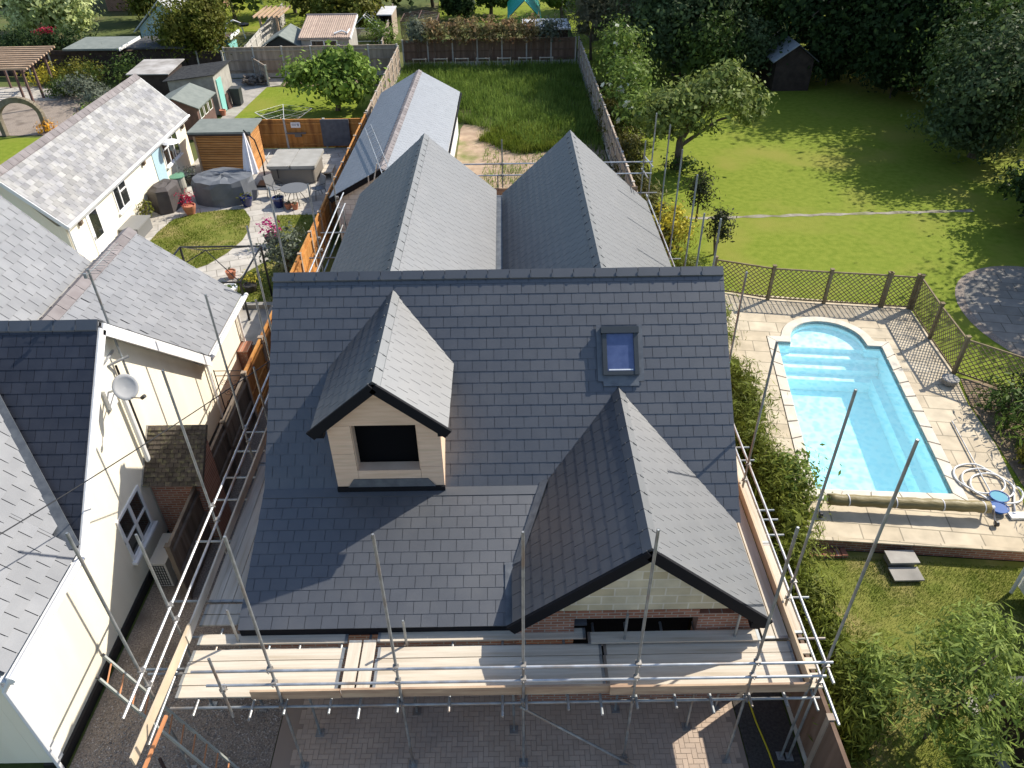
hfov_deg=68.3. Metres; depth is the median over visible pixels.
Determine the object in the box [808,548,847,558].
brick row
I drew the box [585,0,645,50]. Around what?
twiggy tree
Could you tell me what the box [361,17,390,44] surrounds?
back shrub
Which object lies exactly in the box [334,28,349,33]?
bent pipe
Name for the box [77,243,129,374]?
television aerial
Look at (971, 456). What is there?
telescopic pole
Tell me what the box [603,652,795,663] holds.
scaffold board
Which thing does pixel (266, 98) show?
lawn
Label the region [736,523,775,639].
scaffold board
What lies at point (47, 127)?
orange flower
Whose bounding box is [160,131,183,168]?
window
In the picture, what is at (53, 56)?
board fence
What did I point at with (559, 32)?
flat roofed shed
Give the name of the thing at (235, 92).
wheelie bin
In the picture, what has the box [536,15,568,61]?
photinia tree
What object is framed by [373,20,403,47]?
back shrub
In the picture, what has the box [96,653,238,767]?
ladder
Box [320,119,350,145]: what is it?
panel
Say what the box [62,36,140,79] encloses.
flat roofed shed
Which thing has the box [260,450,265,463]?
scaffold board
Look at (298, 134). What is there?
fence shelf
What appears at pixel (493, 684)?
scaffold board
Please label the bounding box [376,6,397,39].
open shed
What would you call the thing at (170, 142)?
patio heater
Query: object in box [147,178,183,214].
covered barbecue
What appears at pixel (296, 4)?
garden tree
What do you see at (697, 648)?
scaffold board
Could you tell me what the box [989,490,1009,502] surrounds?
pool net
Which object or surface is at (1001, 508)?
pool net
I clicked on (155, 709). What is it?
toe board
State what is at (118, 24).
ground
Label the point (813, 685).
scaffold board
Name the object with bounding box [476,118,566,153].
meadow grass
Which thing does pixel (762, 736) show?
hose
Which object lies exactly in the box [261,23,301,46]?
felt roofed shed
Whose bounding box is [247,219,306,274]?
patio shrub
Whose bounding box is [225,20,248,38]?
swing frame
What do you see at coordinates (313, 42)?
window
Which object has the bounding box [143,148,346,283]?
patio
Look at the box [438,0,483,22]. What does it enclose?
garden tree
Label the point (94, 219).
door
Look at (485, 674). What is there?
scaffold board
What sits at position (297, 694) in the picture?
toe board
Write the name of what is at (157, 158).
door
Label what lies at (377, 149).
roof ladder
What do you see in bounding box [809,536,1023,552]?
slab edge
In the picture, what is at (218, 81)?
door
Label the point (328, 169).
timber steps
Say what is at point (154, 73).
black shed
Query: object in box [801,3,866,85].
woodland bush
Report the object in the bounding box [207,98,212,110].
window
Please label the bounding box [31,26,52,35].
red flower
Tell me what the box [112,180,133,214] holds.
window
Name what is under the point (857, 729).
conifer hedge
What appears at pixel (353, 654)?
scaffold board
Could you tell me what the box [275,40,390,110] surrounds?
fig tree
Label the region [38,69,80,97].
garden shrub
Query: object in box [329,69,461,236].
outbuilding
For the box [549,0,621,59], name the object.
twiggy tree
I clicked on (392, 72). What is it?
board fence
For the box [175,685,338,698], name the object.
scaffold board
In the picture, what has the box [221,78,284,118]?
garden path
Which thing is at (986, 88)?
lawn tree
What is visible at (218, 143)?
slatted shed
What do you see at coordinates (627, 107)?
elder bush
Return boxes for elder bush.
[580,10,655,86]
[590,43,665,121]
[610,85,665,146]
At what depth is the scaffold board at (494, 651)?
13.41 m
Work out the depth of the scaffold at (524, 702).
12.33 m
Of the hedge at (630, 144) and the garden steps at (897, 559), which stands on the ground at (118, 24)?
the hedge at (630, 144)
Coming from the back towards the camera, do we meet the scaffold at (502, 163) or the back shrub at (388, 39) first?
the back shrub at (388, 39)
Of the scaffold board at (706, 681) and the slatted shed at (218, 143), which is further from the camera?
the slatted shed at (218, 143)
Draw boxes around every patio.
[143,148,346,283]
[725,292,1023,547]
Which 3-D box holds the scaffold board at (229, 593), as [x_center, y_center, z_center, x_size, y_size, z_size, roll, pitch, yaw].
[-5.446,3.005,15.889,0.229,0.042,3.845,-1,37,0]
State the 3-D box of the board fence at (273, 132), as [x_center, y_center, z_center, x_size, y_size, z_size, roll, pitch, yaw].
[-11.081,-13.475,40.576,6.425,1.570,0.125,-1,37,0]
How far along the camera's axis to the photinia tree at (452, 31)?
52.46 m
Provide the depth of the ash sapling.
13.16 m
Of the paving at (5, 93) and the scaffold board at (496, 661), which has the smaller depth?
the scaffold board at (496, 661)
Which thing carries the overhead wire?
attached to the scaffold at (141, 672)
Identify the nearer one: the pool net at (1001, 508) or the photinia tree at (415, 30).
the pool net at (1001, 508)
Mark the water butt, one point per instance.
(179, 178)
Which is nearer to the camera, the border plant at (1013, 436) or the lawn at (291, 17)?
the border plant at (1013, 436)
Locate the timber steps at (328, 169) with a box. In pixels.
[321,164,337,177]
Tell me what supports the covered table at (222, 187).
on the patio at (257, 211)
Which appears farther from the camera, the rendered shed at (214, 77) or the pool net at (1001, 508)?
the rendered shed at (214, 77)
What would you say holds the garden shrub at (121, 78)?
on the ground at (118, 24)
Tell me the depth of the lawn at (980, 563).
16.72 m
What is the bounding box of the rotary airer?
[255,104,311,118]
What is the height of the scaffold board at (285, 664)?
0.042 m
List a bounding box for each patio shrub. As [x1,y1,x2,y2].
[137,199,153,217]
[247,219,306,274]
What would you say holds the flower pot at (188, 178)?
on the patio at (257, 211)
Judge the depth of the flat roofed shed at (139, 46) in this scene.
51.83 m
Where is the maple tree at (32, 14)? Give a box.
[0,0,105,47]
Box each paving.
[0,87,71,100]
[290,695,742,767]
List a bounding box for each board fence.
[0,50,223,76]
[163,374,258,599]
[222,44,396,77]
[240,112,366,423]
[244,3,285,47]
[251,57,269,85]
[258,117,362,147]
[365,45,400,119]
[381,4,392,43]
[401,36,576,66]
[577,36,637,191]
[781,622,850,767]
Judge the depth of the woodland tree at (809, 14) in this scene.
45.94 m
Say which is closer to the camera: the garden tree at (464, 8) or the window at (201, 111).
the window at (201, 111)
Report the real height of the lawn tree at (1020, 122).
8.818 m
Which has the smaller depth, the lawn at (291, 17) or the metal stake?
the metal stake
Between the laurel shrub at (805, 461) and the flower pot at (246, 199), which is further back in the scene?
the flower pot at (246, 199)
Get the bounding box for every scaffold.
[65,294,269,767]
[170,526,833,767]
[246,173,346,329]
[368,163,376,185]
[464,140,656,203]
[646,113,747,359]
[734,341,918,760]
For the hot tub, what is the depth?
36.78 m
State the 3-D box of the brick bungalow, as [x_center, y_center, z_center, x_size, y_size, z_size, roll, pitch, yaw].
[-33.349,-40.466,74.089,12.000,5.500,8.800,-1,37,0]
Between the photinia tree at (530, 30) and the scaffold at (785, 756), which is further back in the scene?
the photinia tree at (530, 30)
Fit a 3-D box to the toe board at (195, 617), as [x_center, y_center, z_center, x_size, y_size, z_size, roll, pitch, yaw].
[-5.867,1.963,17.052,0.048,0.225,8.800,-1,37,0]
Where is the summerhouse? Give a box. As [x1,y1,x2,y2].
[134,0,180,37]
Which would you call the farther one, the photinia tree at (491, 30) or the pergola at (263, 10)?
the pergola at (263, 10)
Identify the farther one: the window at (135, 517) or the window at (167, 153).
the window at (167, 153)
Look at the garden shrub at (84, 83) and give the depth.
48.18 m
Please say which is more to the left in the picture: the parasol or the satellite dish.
the satellite dish
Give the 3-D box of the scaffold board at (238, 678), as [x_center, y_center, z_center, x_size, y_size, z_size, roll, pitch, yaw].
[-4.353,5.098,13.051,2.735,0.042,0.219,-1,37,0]
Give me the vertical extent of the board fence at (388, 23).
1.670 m
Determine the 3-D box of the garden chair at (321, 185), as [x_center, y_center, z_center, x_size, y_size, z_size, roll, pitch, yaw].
[-9.059,-9.210,35.282,0.734,0.983,0.606,-27,44,-31]
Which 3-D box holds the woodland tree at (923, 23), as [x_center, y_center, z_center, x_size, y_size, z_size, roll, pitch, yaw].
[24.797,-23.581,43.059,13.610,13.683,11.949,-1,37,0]
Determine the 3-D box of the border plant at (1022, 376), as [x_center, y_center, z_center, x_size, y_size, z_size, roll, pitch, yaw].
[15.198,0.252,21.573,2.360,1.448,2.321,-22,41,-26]
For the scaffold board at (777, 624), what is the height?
0.042 m
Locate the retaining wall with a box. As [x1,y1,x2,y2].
[808,540,1023,560]
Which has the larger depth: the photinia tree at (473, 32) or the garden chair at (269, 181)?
the photinia tree at (473, 32)
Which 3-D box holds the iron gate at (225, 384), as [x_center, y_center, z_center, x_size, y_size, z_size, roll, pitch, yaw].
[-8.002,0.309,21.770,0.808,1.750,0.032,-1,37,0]
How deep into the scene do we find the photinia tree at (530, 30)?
52.43 m
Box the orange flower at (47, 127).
[33,117,57,133]
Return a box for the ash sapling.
[830,595,1023,767]
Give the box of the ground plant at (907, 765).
[850,750,910,767]
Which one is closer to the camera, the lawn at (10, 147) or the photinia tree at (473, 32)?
the lawn at (10, 147)
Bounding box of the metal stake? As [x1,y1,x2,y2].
[158,757,165,767]
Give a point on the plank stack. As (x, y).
(229, 103)
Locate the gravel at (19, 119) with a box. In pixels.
[0,86,106,135]
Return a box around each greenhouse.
[356,11,383,41]
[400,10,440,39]
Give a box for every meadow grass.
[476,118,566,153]
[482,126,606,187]
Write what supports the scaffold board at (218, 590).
on the scaffold at (141, 672)
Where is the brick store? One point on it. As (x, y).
(170, 477)
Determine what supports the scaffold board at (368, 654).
on the scaffold at (524, 702)
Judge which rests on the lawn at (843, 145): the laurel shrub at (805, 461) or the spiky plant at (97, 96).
the laurel shrub at (805, 461)
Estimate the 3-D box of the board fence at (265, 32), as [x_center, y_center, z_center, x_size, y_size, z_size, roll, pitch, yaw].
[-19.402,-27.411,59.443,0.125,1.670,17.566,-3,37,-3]
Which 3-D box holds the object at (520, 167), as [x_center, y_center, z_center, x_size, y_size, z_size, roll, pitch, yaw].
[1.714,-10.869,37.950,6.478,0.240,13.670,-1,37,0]
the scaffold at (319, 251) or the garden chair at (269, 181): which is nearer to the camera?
the scaffold at (319, 251)
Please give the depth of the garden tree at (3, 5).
64.75 m
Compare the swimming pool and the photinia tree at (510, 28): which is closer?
the swimming pool
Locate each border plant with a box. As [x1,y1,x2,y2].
[963,370,1023,435]
[995,399,1023,452]
[999,359,1023,408]
[1010,433,1023,477]
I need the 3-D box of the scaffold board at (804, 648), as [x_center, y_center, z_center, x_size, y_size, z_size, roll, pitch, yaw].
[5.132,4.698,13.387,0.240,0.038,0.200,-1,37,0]
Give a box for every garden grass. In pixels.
[234,213,312,301]
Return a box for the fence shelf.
[286,132,305,136]
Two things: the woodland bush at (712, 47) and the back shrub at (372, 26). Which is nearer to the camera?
the woodland bush at (712, 47)
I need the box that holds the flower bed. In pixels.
[283,76,380,85]
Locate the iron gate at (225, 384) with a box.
[213,369,241,411]
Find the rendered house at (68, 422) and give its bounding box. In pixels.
[0,195,247,767]
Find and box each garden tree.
[0,0,97,16]
[112,0,156,20]
[215,0,278,22]
[276,0,313,16]
[297,0,387,37]
[374,0,426,10]
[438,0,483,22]
[475,0,507,14]
[536,0,575,17]
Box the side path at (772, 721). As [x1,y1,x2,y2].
[733,628,802,767]
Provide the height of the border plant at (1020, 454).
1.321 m
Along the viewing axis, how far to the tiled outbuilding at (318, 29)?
53.11 m
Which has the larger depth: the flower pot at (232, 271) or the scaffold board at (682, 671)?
the flower pot at (232, 271)
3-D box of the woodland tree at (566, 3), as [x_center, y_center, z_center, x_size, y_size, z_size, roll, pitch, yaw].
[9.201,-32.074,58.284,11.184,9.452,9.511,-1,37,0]
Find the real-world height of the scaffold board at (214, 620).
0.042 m
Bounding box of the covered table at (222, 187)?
[191,167,258,207]
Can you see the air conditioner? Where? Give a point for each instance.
(161, 564)
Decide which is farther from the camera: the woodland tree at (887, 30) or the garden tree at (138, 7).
the garden tree at (138, 7)
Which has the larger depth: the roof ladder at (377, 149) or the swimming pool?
the roof ladder at (377, 149)
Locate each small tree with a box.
[132,0,248,62]
[678,169,725,221]
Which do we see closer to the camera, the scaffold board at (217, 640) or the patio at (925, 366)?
the scaffold board at (217, 640)
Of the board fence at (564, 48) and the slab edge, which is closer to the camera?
the slab edge
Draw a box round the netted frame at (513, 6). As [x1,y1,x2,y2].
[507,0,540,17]
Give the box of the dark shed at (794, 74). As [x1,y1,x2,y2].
[756,32,818,90]
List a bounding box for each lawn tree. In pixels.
[890,0,1023,127]
[901,0,1023,172]
[993,151,1023,216]
[994,103,1023,154]
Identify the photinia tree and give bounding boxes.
[403,11,429,64]
[416,14,447,64]
[433,16,465,57]
[456,14,494,64]
[478,14,505,62]
[496,11,522,63]
[514,10,549,59]
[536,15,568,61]
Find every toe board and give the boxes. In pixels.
[129,623,189,764]
[185,426,266,643]
[249,689,341,699]
[341,683,627,697]
[494,186,637,194]
[609,682,809,694]
[738,477,812,688]
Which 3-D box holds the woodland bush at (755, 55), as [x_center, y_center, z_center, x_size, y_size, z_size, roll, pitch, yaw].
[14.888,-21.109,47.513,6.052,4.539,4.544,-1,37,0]
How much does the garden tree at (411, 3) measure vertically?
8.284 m
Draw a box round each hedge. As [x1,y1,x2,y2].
[0,21,103,50]
[579,72,684,255]
[671,238,918,767]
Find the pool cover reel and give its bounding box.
[811,493,999,526]
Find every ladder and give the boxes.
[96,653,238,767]
[365,124,388,172]
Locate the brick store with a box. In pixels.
[141,425,231,536]
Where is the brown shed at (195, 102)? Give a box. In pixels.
[165,83,216,139]
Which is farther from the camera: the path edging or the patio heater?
the patio heater
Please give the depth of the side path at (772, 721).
14.46 m
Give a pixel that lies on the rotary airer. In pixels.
(283, 109)
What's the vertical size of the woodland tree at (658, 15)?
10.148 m
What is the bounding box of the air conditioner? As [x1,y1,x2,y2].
[150,533,177,585]
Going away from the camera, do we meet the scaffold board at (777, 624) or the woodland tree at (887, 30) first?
the scaffold board at (777, 624)
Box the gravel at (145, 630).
[69,401,285,767]
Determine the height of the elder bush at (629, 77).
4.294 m
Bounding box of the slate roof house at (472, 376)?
[238,130,772,700]
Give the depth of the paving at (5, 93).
49.99 m
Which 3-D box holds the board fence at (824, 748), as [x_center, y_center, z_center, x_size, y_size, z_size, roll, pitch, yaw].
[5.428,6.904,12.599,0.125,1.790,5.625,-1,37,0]
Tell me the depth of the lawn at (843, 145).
34.16 m
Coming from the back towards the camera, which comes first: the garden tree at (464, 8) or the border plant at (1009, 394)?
the garden tree at (464, 8)
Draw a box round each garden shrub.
[24,60,72,85]
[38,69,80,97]
[52,46,151,99]
[52,54,108,83]
[52,64,112,100]
[68,82,111,107]
[73,96,95,114]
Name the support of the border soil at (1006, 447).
on the lawn at (843, 145)
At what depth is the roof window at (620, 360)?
15.62 m
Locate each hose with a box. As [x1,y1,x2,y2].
[748,701,774,767]
[952,463,1023,519]
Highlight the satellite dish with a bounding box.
[108,374,145,399]
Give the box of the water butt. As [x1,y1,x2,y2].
[169,173,186,195]
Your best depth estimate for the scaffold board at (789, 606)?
14.37 m
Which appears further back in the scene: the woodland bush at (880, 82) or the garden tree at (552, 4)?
the garden tree at (552, 4)
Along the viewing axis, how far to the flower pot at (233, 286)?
27.97 m
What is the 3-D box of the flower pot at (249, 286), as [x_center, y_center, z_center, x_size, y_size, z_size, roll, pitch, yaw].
[-9.741,-3.875,28.168,0.767,0.890,0.840,-19,40,-23]
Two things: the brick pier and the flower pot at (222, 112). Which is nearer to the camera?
the brick pier
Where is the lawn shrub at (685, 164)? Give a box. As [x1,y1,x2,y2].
[657,151,713,176]
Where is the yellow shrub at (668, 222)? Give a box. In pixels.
[652,200,708,259]
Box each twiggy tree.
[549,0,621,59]
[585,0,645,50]
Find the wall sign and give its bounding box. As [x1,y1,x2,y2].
[290,122,300,127]
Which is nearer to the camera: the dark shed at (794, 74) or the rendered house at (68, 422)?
the rendered house at (68, 422)
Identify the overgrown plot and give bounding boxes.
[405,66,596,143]
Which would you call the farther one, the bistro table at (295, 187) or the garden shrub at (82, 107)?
the garden shrub at (82, 107)
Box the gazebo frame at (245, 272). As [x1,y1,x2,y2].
[172,245,272,320]
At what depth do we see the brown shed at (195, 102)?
41.92 m
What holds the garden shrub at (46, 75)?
on the ground at (118, 24)
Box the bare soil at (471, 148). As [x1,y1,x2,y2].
[457,124,609,187]
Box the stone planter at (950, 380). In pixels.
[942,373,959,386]
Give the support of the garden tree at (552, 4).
on the lawn at (520, 12)
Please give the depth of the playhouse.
55.91 m
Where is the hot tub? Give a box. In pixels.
[265,149,323,183]
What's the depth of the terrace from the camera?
26.50 m
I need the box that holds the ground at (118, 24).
[0,0,945,767]
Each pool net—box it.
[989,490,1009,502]
[991,501,1009,513]
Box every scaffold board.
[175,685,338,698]
[179,671,340,685]
[184,659,342,673]
[189,648,345,661]
[197,634,348,645]
[199,615,239,626]
[203,604,241,614]
[208,464,264,603]
[220,480,264,602]
[233,539,254,602]
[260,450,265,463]
[340,640,361,694]
[356,640,376,687]
[372,681,605,687]
[373,667,604,680]
[374,655,602,667]
[377,628,585,642]
[377,644,601,658]
[587,629,760,643]
[603,641,792,654]
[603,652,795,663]
[604,664,800,677]
[606,678,803,684]
[736,456,768,542]
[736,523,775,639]
[737,498,788,639]
[763,543,801,633]
[799,643,809,654]
[804,657,815,669]
[810,673,822,688]
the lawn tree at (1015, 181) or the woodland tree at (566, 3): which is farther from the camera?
the woodland tree at (566, 3)
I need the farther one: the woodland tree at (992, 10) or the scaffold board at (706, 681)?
the woodland tree at (992, 10)
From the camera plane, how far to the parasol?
35.31 m
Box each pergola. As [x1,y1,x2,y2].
[0,46,54,101]
[252,5,290,30]
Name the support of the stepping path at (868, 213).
on the lawn at (843, 145)
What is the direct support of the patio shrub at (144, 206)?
on the patio at (257, 211)
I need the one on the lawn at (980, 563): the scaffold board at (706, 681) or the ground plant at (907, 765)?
the ground plant at (907, 765)
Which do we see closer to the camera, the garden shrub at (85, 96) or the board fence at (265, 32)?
the garden shrub at (85, 96)
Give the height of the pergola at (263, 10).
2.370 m
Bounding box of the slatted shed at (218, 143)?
[186,118,264,171]
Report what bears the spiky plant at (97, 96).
on the gravel at (19, 119)
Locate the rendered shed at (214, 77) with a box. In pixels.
[162,60,232,114]
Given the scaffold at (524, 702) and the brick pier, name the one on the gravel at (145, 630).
the brick pier
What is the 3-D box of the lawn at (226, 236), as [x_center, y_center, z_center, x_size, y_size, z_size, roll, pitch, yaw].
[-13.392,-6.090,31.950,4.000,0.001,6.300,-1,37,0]
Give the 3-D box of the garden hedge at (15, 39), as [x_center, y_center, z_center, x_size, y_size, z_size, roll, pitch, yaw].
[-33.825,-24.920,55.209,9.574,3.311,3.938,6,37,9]
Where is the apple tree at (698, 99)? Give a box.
[627,55,779,170]
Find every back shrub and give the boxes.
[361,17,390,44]
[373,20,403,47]
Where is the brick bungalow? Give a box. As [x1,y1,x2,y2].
[105,0,229,10]
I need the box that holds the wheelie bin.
[228,86,243,104]
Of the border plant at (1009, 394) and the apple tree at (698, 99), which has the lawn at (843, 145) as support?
the apple tree at (698, 99)
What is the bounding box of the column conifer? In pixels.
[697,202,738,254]
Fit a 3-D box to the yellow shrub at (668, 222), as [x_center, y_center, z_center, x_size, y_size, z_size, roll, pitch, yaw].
[6.386,-6.164,29.430,2.745,2.313,3.167,-1,37,0]
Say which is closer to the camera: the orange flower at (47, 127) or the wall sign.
the wall sign
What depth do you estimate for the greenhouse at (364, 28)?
59.77 m
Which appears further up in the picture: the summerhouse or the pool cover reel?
the summerhouse
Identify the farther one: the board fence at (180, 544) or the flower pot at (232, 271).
the flower pot at (232, 271)
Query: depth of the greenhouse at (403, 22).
59.61 m
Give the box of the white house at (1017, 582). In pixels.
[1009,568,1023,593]
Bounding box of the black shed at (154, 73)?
[126,59,184,95]
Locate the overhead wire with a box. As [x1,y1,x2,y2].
[0,361,269,534]
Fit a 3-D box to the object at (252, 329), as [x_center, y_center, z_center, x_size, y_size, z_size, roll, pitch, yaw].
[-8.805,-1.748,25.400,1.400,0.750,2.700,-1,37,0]
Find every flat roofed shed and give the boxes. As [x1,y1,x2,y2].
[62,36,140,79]
[126,36,186,65]
[522,18,570,37]
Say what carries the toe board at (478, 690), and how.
attached to the scaffold at (524, 702)
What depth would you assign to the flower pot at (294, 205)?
34.27 m
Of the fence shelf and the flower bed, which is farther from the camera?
the flower bed
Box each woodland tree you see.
[562,0,626,27]
[597,0,764,76]
[689,0,799,34]
[750,0,898,81]
[828,0,993,78]
[830,0,1010,91]
[918,0,1022,38]
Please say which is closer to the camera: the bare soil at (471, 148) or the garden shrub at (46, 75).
the bare soil at (471, 148)
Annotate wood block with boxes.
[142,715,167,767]
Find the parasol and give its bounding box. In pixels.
[243,130,279,186]
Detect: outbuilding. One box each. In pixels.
[297,13,357,45]
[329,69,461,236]
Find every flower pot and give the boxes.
[174,188,195,214]
[179,165,194,184]
[219,109,225,115]
[222,278,237,292]
[225,266,235,278]
[236,192,251,206]
[239,269,262,292]
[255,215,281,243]
[272,193,285,207]
[284,200,290,209]
[291,199,297,209]
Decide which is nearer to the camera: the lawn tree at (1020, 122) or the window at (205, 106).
the lawn tree at (1020, 122)
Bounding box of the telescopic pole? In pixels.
[951,421,989,491]
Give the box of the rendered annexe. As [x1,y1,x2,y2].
[0,74,193,260]
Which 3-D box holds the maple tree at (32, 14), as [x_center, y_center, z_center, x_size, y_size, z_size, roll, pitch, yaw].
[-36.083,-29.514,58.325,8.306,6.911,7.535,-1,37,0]
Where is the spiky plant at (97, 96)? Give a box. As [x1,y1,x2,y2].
[83,90,109,104]
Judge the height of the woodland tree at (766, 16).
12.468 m
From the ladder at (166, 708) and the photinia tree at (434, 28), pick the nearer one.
the ladder at (166, 708)
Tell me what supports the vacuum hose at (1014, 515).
on the patio at (925, 366)
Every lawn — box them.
[0,138,38,164]
[150,209,249,267]
[220,0,309,31]
[235,86,377,118]
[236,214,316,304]
[438,0,566,23]
[563,4,1023,531]
[749,549,1023,767]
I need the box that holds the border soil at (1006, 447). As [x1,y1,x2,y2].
[961,378,1023,485]
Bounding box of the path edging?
[955,266,1023,356]
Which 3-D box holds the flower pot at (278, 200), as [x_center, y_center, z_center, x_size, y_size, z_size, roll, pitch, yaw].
[-10.664,-8.409,34.472,0.570,0.690,0.653,-18,40,-21]
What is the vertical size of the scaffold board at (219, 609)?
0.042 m
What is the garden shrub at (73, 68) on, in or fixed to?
on the gravel at (19, 119)
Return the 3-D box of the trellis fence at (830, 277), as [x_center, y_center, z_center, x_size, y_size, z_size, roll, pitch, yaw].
[9.985,-3.506,26.356,5.912,1.380,0.439,7,37,11]
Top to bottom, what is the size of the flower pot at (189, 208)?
1.218 m
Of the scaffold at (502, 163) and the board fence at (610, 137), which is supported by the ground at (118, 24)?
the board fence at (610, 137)
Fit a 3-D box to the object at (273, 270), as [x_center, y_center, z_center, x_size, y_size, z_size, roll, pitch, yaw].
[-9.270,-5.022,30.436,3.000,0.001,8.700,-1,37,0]
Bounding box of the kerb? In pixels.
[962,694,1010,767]
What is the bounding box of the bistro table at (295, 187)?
[280,182,307,205]
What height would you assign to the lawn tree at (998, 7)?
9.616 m
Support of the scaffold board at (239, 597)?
on the scaffold at (141, 672)
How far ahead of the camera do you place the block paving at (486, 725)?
14.43 m
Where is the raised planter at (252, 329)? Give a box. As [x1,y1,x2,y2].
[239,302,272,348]
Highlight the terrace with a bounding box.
[964,269,1023,351]
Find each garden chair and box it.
[263,173,285,196]
[310,174,325,194]
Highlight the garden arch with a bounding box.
[0,96,47,135]
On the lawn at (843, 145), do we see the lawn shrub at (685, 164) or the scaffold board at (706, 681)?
the lawn shrub at (685, 164)
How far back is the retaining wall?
17.80 m
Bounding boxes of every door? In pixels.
[85,204,110,254]
[151,147,168,180]
[215,77,227,109]
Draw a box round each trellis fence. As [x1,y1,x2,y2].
[714,255,892,306]
[910,274,1023,397]
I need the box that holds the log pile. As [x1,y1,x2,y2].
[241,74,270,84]
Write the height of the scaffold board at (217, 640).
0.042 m
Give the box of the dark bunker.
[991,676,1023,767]
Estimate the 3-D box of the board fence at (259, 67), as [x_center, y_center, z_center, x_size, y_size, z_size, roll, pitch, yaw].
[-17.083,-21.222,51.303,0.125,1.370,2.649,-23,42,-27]
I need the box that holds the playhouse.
[214,30,239,60]
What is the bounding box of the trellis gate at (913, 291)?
[881,271,921,308]
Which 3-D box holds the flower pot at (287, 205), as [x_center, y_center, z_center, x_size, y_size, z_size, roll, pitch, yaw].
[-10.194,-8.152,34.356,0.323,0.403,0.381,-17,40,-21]
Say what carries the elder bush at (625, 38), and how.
on the lawn at (843, 145)
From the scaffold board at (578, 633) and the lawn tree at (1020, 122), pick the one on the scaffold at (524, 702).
the scaffold board at (578, 633)
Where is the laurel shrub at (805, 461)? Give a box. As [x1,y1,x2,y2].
[753,443,841,516]
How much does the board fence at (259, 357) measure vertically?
1.850 m
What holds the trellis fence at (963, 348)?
on the lawn at (843, 145)
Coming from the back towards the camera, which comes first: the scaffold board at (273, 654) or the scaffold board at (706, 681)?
the scaffold board at (273, 654)
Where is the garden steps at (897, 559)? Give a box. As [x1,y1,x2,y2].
[883,550,924,581]
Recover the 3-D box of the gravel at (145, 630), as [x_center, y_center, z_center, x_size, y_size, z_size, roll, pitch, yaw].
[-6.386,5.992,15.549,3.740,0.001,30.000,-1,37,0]
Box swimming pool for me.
[767,316,967,499]
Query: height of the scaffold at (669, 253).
6.400 m
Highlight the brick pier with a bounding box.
[236,341,252,370]
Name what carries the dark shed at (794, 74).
on the lawn at (843, 145)
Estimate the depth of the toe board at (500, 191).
25.97 m
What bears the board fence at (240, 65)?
on the ground at (118, 24)
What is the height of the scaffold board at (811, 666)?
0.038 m
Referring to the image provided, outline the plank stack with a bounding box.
[225,93,232,108]
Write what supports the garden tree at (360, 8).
on the ground at (118, 24)
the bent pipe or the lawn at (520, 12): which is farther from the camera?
the lawn at (520, 12)
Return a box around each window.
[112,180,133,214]
[116,485,158,564]
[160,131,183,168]
[199,106,204,118]
[203,102,208,114]
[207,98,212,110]
[310,40,337,45]
[596,324,644,385]
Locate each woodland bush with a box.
[659,2,758,80]
[717,5,783,76]
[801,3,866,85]
[837,31,937,97]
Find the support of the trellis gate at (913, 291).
on the patio at (925, 366)
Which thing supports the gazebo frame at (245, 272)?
on the patio at (257, 211)
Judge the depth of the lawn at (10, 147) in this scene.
41.80 m
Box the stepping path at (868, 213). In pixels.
[686,209,973,218]
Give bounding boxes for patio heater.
[162,139,187,184]
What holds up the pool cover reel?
on the patio at (925, 366)
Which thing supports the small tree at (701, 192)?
on the lawn at (843, 145)
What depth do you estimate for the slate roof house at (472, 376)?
15.27 m
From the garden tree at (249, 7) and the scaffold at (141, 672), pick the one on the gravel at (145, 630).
the scaffold at (141, 672)
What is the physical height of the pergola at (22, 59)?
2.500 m
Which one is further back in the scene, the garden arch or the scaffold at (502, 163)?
the garden arch

